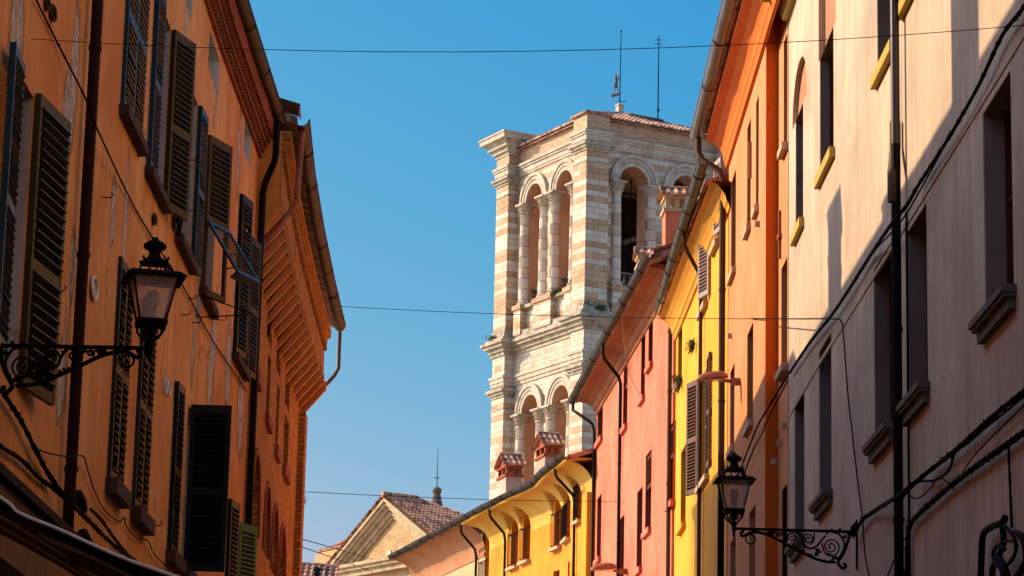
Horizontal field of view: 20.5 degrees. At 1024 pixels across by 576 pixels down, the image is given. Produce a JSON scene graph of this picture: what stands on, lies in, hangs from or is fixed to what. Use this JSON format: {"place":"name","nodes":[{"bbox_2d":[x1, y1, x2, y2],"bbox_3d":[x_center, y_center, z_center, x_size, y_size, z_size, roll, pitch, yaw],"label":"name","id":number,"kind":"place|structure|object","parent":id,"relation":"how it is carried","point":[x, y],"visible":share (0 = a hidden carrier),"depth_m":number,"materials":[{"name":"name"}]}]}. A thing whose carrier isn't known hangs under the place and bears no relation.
{"place":"outdoors","nodes":[
{"label":"outdoors","id":0,"kind":"place"},
{"bbox_2d":[315,458,482,575],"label":"church","id":1,"kind":"structure","parent":0,"point":[388,523],"depth_m":126.08,"materials":[{"name":"brick"}]},
{"bbox_2d":[249,0,721,562],"label":"sky","id":2,"kind":"structure","parent":0,"point":[404,176],"materials":[{"name":"blue"}]},
{"bbox_2d":[456,431,595,575],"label":"amber building","id":3,"kind":"structure","parent":0,"point":[550,535],"depth_m":78.98,"materials":[{"name":"paint"}]},
{"bbox_2d":[478,559,487,575],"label":"window","id":4,"kind":"structure","parent":3,"relation":"in","point":[480,563],"depth_m":84.77,"materials":[{"name":"beige wood"}]},
{"bbox_2d":[505,532,518,571],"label":"window","id":5,"kind":"structure","parent":3,"relation":"in","point":[509,538],"depth_m":81.50,"materials":[{"name":"red wood"}]},
{"bbox_2d":[517,526,530,565],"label":"window","id":6,"kind":"structure","parent":3,"relation":"in","point":[524,552],"depth_m":80.22,"materials":[{"name":"red wood"}]},
{"bbox_2d":[548,511,561,551],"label":"window","id":7,"kind":"structure","parent":3,"relation":"in","point":[554,548],"depth_m":77.56,"materials":[{"name":"red wood"}]},
{"bbox_2d":[560,502,570,544],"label":"window","id":8,"kind":"structure","parent":3,"relation":"in","point":[564,508],"depth_m":75.94,"materials":[{"name":"black wood"}]},
{"bbox_2d":[571,484,581,525],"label":"window","id":9,"kind":"structure","parent":3,"relation":"in","point":[575,489],"depth_m":74.48,"materials":[{"name":"black wood"}]},
{"bbox_2d":[654,156,730,575],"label":"yellow building","id":10,"kind":"structure","parent":0,"point":[689,286],"depth_m":51.30,"materials":[{"name":"paint"}]},
{"bbox_2d":[668,372,680,394],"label":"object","id":11,"kind":"object","parent":10,"relation":"attached to","point":[677,382],"depth_m":56.09,"materials":[{"name":"green plant"}]},
{"bbox_2d":[676,522,685,535],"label":"window","id":12,"kind":"structure","parent":10,"relation":"in","point":[682,525],"depth_m":54.70,"materials":[{"name":"yellow paint"}]},
{"bbox_2d":[684,337,694,355],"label":"wall plant","id":13,"kind":"object","parent":10,"relation":"attached to","point":[691,346],"depth_m":53.11,"materials":[{"name":"green plant"}]},
{"bbox_2d":[686,351,711,495],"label":"window shutters","id":14,"kind":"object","parent":10,"relation":"in","point":[692,387],"depth_m":51.89,"materials":[{"name":"brown wood"}]},
{"bbox_2d":[696,244,710,320],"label":"window","id":15,"kind":"structure","parent":10,"relation":"in","point":[704,262],"depth_m":50.83,"materials":[{"name":"beige wood"}]},
{"bbox_2d":[708,156,726,257],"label":"window","id":16,"kind":"structure","parent":10,"relation":"in","point":[719,162],"depth_m":49.14,"materials":[{"name":"beige glass"}]},
{"label":"ground","id":17,"kind":"structure","parent":0,"visible":0},
{"bbox_2d":[0,0,285,575],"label":"terracotta building","id":18,"kind":"structure","parent":17,"relation":"on","point":[158,441],"depth_m":28.91,"materials":[{"name":"paint"}]},
{"bbox_2d":[0,42,71,405],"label":"window","id":19,"kind":"structure","parent":18,"relation":"in","point":[42,289],"depth_m":22.55,"materials":[{"name":"brown wood"}]},
{"bbox_2d":[0,443,81,509],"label":"cable","id":20,"kind":"object","parent":18,"relation":"attached to","point":[35,474],"visible":0.81,"depth_m":22.74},
{"bbox_2d":[0,392,136,560],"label":"cable","id":21,"kind":"object","parent":18,"relation":"attached to","point":[49,475],"visible":0.91,"depth_m":23.56,"materials":[{"name":"black rubber"}]},
{"bbox_2d":[75,490,93,542],"bbox_3d":[-3.756,2.081,24.803,0.135,0.562,0.599,0,-13,5],"label":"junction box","id":22,"kind":"object","parent":18,"relation":"attached to","point":[81,500],"visible":0.44,"depth_m":24.64,"materials":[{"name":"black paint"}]},
{"bbox_2d":[0,495,177,575],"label":"striped awning","id":23,"kind":"object","parent":18,"relation":"attached to","point":[73,554],"visible":1,"depth_m":13.05,"materials":[{"name":"brown fabric"}]},
{"bbox_2d":[0,237,186,394],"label":"street lamp","id":24,"kind":"object","parent":18,"relation":"attached to","point":[151,323],"visible":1,"depth_m":20.99,"materials":[{"name":"black metal"}]},
{"bbox_2d":[30,445,169,569],"bbox_3d":[-3.816,2.178,27.436,0.156,0.314,9.588,1,-13,0],"label":"cable","id":25,"kind":"object","parent":18,"relation":"attached to","point":[124,518],"visible":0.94,"depth_m":26.66,"materials":[{"name":"black rubber"}]},
{"bbox_2d":[89,508,130,555],"bbox_3d":[-3.857,2.616,28.483,0.069,0.157,5.457,1,-13,0],"label":"cable","id":26,"kind":"object","parent":18,"relation":"attached to","point":[102,521],"visible":0.65,"depth_m":26.90,"materials":[{"name":"black rubber"}]},
{"bbox_2d":[105,256,134,508],"bbox_3d":[-3.852,0.931,27.880,0.199,2.350,1.078,1,-13,0],"label":"window","id":27,"kind":"structure","parent":18,"relation":"in","point":[115,489],"depth_m":27.69,"materials":[{"name":"brown wood"}]},
{"bbox_2d":[119,0,149,156],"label":"window","id":28,"kind":"structure","parent":18,"relation":"in","point":[136,23],"depth_m":28.25,"materials":[{"name":"brown wood"}]},
{"bbox_2d":[35,0,246,390],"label":"cable","id":29,"kind":"object","parent":18,"relation":"attached to","point":[75,78],"visible":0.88,"depth_m":26.19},
{"bbox_2d":[129,298,156,535],"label":"window","id":30,"kind":"structure","parent":18,"relation":"in","point":[140,517],"depth_m":29.53,"materials":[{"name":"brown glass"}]},
{"bbox_2d":[144,0,196,220],"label":"window","id":31,"kind":"structure","parent":18,"relation":"in","point":[173,197],"depth_m":31.27,"materials":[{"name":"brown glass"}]},
{"bbox_2d":[165,381,186,574],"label":"window","id":32,"kind":"structure","parent":18,"relation":"in","point":[173,558],"depth_m":32.47,"materials":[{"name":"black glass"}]},
{"bbox_2d":[174,99,208,276],"bbox_3d":[-3.898,-1.355,33.309,0.439,2.100,2.610,1,-13,0],"label":"window","id":33,"kind":"structure","parent":18,"relation":"in","point":[192,257],"depth_m":34.09,"materials":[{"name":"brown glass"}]},
{"bbox_2d":[180,404,231,575],"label":"window","id":34,"kind":"structure","parent":18,"relation":"in","point":[209,426],"depth_m":33.77,"materials":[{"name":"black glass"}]},
{"bbox_2d":[198,135,260,319],"bbox_3d":[-3.616,-0.626,35.683,0.996,2.338,1.629,1,-13,0],"label":"window","id":35,"kind":"structure","parent":18,"relation":"in","point":[219,154],"depth_m":35.37,"materials":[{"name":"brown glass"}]},
{"bbox_2d":[224,499,257,575],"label":"window","id":36,"kind":"structure","parent":18,"relation":"in","point":[241,537],"depth_m":39.57,"materials":[{"name":"green wood"}]},
{"bbox_2d":[231,194,261,381],"bbox_3d":[-3.833,0.048,39.913,0.382,2.350,2.057,1,-13,0],"label":"window","id":37,"kind":"structure","parent":18,"relation":"in","point":[245,328],"depth_m":39.43,"materials":[{"name":"brown wood"}]},
{"bbox_2d":[243,98,345,575],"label":"brick building","id":38,"kind":"structure","parent":17,"relation":"on","point":[301,312],"depth_m":48.11,"materials":[{"name":"brick"}]},
{"bbox_2d":[285,379,286,402],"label":"window","id":39,"kind":"structure","parent":38,"relation":"in","point":[286,379],"depth_m":52.16,"materials":[{"name":"brown glass"}]},
{"bbox_2d":[303,547,372,571],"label":"cable","id":40,"kind":"object","parent":38,"relation":"attached to","point":[335,558],"visible":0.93,"depth_m":72.36,"materials":[{"name":"black rubber"}]},
{"bbox_2d":[303,539,373,559],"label":"cable","id":41,"kind":"object","parent":38,"relation":"attached to","point":[334,548],"visible":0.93,"depth_m":72.64,"materials":[{"name":"black rubber"}]},
{"bbox_2d":[302,562,338,575],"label":"tiled house","id":42,"kind":"structure","parent":17,"relation":"on","point":[314,569],"depth_m":111.83,"materials":[{"name":"tile"}]},
{"bbox_2d":[387,519,485,575],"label":"salmon building","id":43,"kind":"structure","parent":17,"relation":"on","point":[454,547],"depth_m":88.25,"materials":[{"name":"beige paint"}]},
{"bbox_2d":[478,30,728,498],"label":"bell tower","id":44,"kind":"structure","parent":17,"relation":"on","point":[578,206],"depth_m":158.68,"materials":[{"name":"stone"}]},
{"bbox_2d":[547,286,561,296],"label":"ledge plant","id":45,"kind":"object","parent":44,"relation":"on","point":[556,290],"visible":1,"depth_m":157.43,"materials":[{"name":"green plant"}]},
{"bbox_2d":[594,302,609,311],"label":"ledge plant","id":46,"kind":"object","parent":44,"relation":"on","point":[602,307],"visible":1,"depth_m":153.77,"materials":[{"name":"green plant"}]},
{"bbox_2d":[568,185,688,575],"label":"coral building","id":47,"kind":"structure","parent":17,"relation":"on","point":[621,388],"depth_m":64.00,"materials":[{"name":"paint"}]},
{"bbox_2d":[305,491,616,501],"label":"cable","id":48,"kind":"object","parent":47,"relation":"attached to","point":[459,498],"visible":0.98,"depth_m":61.12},
{"bbox_2d":[593,494,601,565],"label":"window","id":49,"kind":"structure","parent":47,"relation":"in","point":[598,558],"depth_m":72.06,"materials":[{"name":"brown glass"}]},
{"bbox_2d":[594,407,602,448],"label":"window","id":50,"kind":"structure","parent":47,"relation":"in","point":[600,415],"depth_m":72.89,"materials":[{"name":"pink glass"}]},
{"bbox_2d":[590,563,626,574],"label":"wall light","id":51,"kind":"object","parent":47,"relation":"attached to","point":[606,566],"visible":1,"depth_m":64.79,"materials":[{"name":"ceramic"}]},
{"bbox_2d":[620,516,623,575],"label":"window","id":52,"kind":"structure","parent":47,"relation":"in","point":[622,520],"depth_m":66.62,"materials":[{"name":"brown glass"}]},
{"bbox_2d":[620,364,627,435],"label":"window","id":53,"kind":"structure","parent":47,"relation":"in","point":[624,427],"depth_m":66.96,"materials":[{"name":"paint"}]},
{"bbox_2d":[632,487,642,575],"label":"window","id":54,"kind":"structure","parent":47,"relation":"in","point":[638,570],"depth_m":63.22,"materials":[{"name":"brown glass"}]},
{"bbox_2d":[637,336,644,406],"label":"window","id":55,"kind":"structure","parent":47,"relation":"in","point":[641,399],"depth_m":63.58,"materials":[{"name":"pink paint"}]},
{"bbox_2d":[641,450,651,539],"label":"window","id":56,"kind":"structure","parent":47,"relation":"in","point":[647,531],"depth_m":61.77,"materials":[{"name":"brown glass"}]},
{"bbox_2d":[644,322,652,374],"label":"window","id":57,"kind":"structure","parent":47,"relation":"in","point":[649,366],"depth_m":62.35,"materials":[{"name":"pink stone"}]},
{"bbox_2d":[664,424,675,511],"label":"window","id":58,"kind":"structure","parent":47,"relation":"in","point":[672,502],"depth_m":57.89,"materials":[{"name":"brown"}]},
{"bbox_2d":[689,0,788,575],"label":"orange building","id":59,"kind":"structure","parent":17,"relation":"on","point":[741,117],"depth_m":42.15,"materials":[{"name":"paint"}]},
{"bbox_2d":[338,306,742,318],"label":"cable","id":60,"kind":"object","parent":59,"relation":"attached to","point":[555,315],"visible":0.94,"depth_m":47.21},
{"bbox_2d":[697,371,740,385],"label":"wall light","id":61,"kind":"object","parent":59,"relation":"attached to","point":[712,375],"visible":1,"depth_m":44.46,"materials":[{"name":"metal"}]},
{"bbox_2d":[725,444,733,459],"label":"window","id":62,"kind":"structure","parent":59,"relation":"in","point":[730,450],"depth_m":45.48,"materials":[{"name":"beige stone"}]},
{"bbox_2d":[726,266,735,285],"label":"window","id":63,"kind":"structure","parent":59,"relation":"in","point":[732,271],"depth_m":46.28,"materials":[{"name":"beige stone"}]},
{"bbox_2d":[742,223,750,240],"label":"window","id":64,"kind":"structure","parent":59,"relation":"in","point":[746,231],"depth_m":43.44,"materials":[{"name":"beige stone"}]},
{"bbox_2d":[742,418,752,437],"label":"window","id":65,"kind":"structure","parent":59,"relation":"in","point":[749,423],"depth_m":42.35,"materials":[{"name":"beige stone"}]},
{"bbox_2d":[751,204,758,219],"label":"window","id":66,"kind":"structure","parent":59,"relation":"in","point":[754,212],"depth_m":41.96,"materials":[{"name":"beige stone"}]},
{"bbox_2d":[737,374,788,475],"bbox_3d":[3.530,2.089,41.372,0.223,0.518,6.085,2,-13,-2],"label":"cable","id":67,"kind":"object","parent":59,"relation":"attached to","point":[769,405],"visible":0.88,"depth_m":39.88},
{"bbox_2d":[745,380,788,472],"bbox_3d":[3.527,2.108,40.852,0.219,0.642,5.084,2,-13,-2],"label":"cable","id":68,"kind":"object","parent":59,"relation":"attached to","point":[766,424],"visible":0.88,"depth_m":39.17,"materials":[{"name":"black rubber"}]},
{"bbox_2d":[750,318,799,319],"bbox_3d":[3.552,0.417,38.546,0.018,1.665,7.615,1,-13,0],"label":"cable","id":69,"kind":"object","parent":59,"relation":"attached to","point":[777,318],"visible":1,"depth_m":37.67,"materials":[{"name":"black rubber"}]},
{"bbox_2d":[774,363,788,382],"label":"window","id":70,"kind":"structure","parent":59,"relation":"in","point":[783,368],"depth_m":39.15,"materials":[{"name":"beige stone"}]},
{"bbox_2d":[777,141,788,159],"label":"window","id":71,"kind":"structure","parent":59,"relation":"in","point":[784,146],"depth_m":39.76,"materials":[{"name":"beige stone"}]},
{"bbox_2d":[783,486,786,575],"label":"window","id":72,"kind":"structure","parent":59,"relation":"in","point":[785,490],"depth_m":39.16,"materials":[{"name":"black glass"}]},
{"bbox_2d":[760,0,1023,575],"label":"peach building","id":73,"kind":"structure","parent":17,"relation":"on","point":[929,312],"depth_m":28.00,"materials":[{"name":"paint"}]},
{"bbox_2d":[34,25,1023,51],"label":"cable","id":74,"kind":"object","parent":73,"relation":"attached to","point":[530,51],"visible":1,"depth_m":21.78,"materials":[{"name":"black rubber"}]},
{"bbox_2d":[712,452,857,569],"bbox_3d":[3.024,2.458,31.246,1.612,1.280,0.461,1,-13,0],"label":"street lamp","id":75,"kind":"object","parent":73,"relation":"attached to","point":[734,512],"visible":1,"depth_m":31.18,"materials":[{"name":"black metal"}]},
{"bbox_2d":[784,395,804,563],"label":"window","id":76,"kind":"structure","parent":73,"relation":"in","point":[793,556],"depth_m":37.69,"materials":[{"name":"black glass"}]},
{"bbox_2d":[790,107,803,246],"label":"window","id":77,"kind":"structure","parent":73,"relation":"in","point":[798,228],"depth_m":38.45,"materials":[{"name":"brown glass"}]},
{"bbox_2d":[808,336,832,520],"bbox_3d":[3.838,1.688,34.328,0.342,2.102,1.464,1,-13,0],"label":"window","id":78,"kind":"structure","parent":73,"relation":"in","point":[822,502],"depth_m":34.88,"materials":[{"name":"black glass"}]},
{"bbox_2d":[814,31,834,189],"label":"window","id":79,"kind":"structure","parent":73,"relation":"in","point":[827,77],"depth_m":35.62,"materials":[{"name":"black glass"}]},
{"bbox_2d":[800,318,869,575],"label":"cable","id":80,"kind":"object","parent":73,"relation":"attached to","point":[851,431],"visible":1,"depth_m":31.64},
{"bbox_2d":[861,247,892,464],"bbox_3d":[3.920,0.686,29.551,0.359,2.102,1.578,1,-13,0],"label":"window","id":81,"kind":"structure","parent":73,"relation":"in","point":[881,439],"depth_m":30.17,"materials":[{"name":"black glass"}]},
{"bbox_2d":[870,0,889,89],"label":"window","id":82,"kind":"structure","parent":73,"relation":"in","point":[880,69],"depth_m":30.57,"materials":[{"name":"yellow glass"}]},
{"bbox_2d":[898,0,911,20],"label":"window","id":83,"kind":"structure","parent":73,"relation":"in","point":[903,5],"depth_m":28.45,"materials":[{"name":"yellow stone"}]},
{"bbox_2d":[788,3,1023,374],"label":"cable","id":84,"kind":"object","parent":73,"relation":"attached to","point":[957,123],"visible":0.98,"depth_m":26.80,"materials":[{"name":"black rubber"}]},
{"bbox_2d":[876,155,939,249],"bbox_3d":[3.805,-0.523,28.599,0.208,0.476,5.608,1,-13,0],"label":"cable","id":85,"kind":"object","parent":73,"relation":"attached to","point":[897,225],"visible":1,"depth_m":26.69,"materials":[{"name":"black rubber"}]},
{"bbox_2d":[896,207,929,426],"bbox_3d":[3.964,0.268,27.307,0.375,1.938,1.457,1,-13,0],"label":"window","id":86,"kind":"structure","parent":73,"relation":"in","point":[915,400],"depth_m":27.87,"materials":[{"name":"black glass"}]},
{"bbox_2d":[852,387,1023,537],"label":"cable","id":87,"kind":"object","parent":73,"relation":"attached to","point":[992,416],"visible":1,"depth_m":25.18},
{"bbox_2d":[901,395,1023,499],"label":"cable","id":88,"kind":"object","parent":73,"relation":"attached to","point":[977,434],"visible":0.93,"depth_m":23.79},
{"bbox_2d":[904,428,1023,575],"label":"cable","id":89,"kind":"object","parent":73,"relation":"attached to","point":[1005,445],"visible":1,"depth_m":24.66,"materials":[{"name":"black rubber"}]},
{"bbox_2d":[1007,447,1012,527],"bbox_3d":[3.898,1.552,22.147,0.032,0.666,0.094,1,-13,0],"label":"cable","id":90,"kind":"object","parent":89,"relation":"hanging from","point":[1010,489],"visible":1,"depth_m":22.14,"materials":[{"name":"black rubber"}]},
{"bbox_2d":[907,405,1023,498],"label":"cable","id":91,"kind":"object","parent":73,"relation":"attached to","point":[1004,424],"visible":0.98,"depth_m":23.47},
{"bbox_2d":[968,75,1016,344],"bbox_3d":[4.026,-0.645,23.144,0.375,1.977,1.510,1,-13,0],"label":"window","id":92,"kind":"structure","parent":73,"relation":"in","point":[1000,304],"depth_m":23.72,"materials":[{"name":"black glass"}]},
{"bbox_2d":[977,514,1023,575],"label":"lamp bracket","id":93,"kind":"object","parent":73,"relation":"attached to","point":[1000,563],"visible":1,"depth_m":21.98,"materials":[{"name":"black metal"}]}
]}

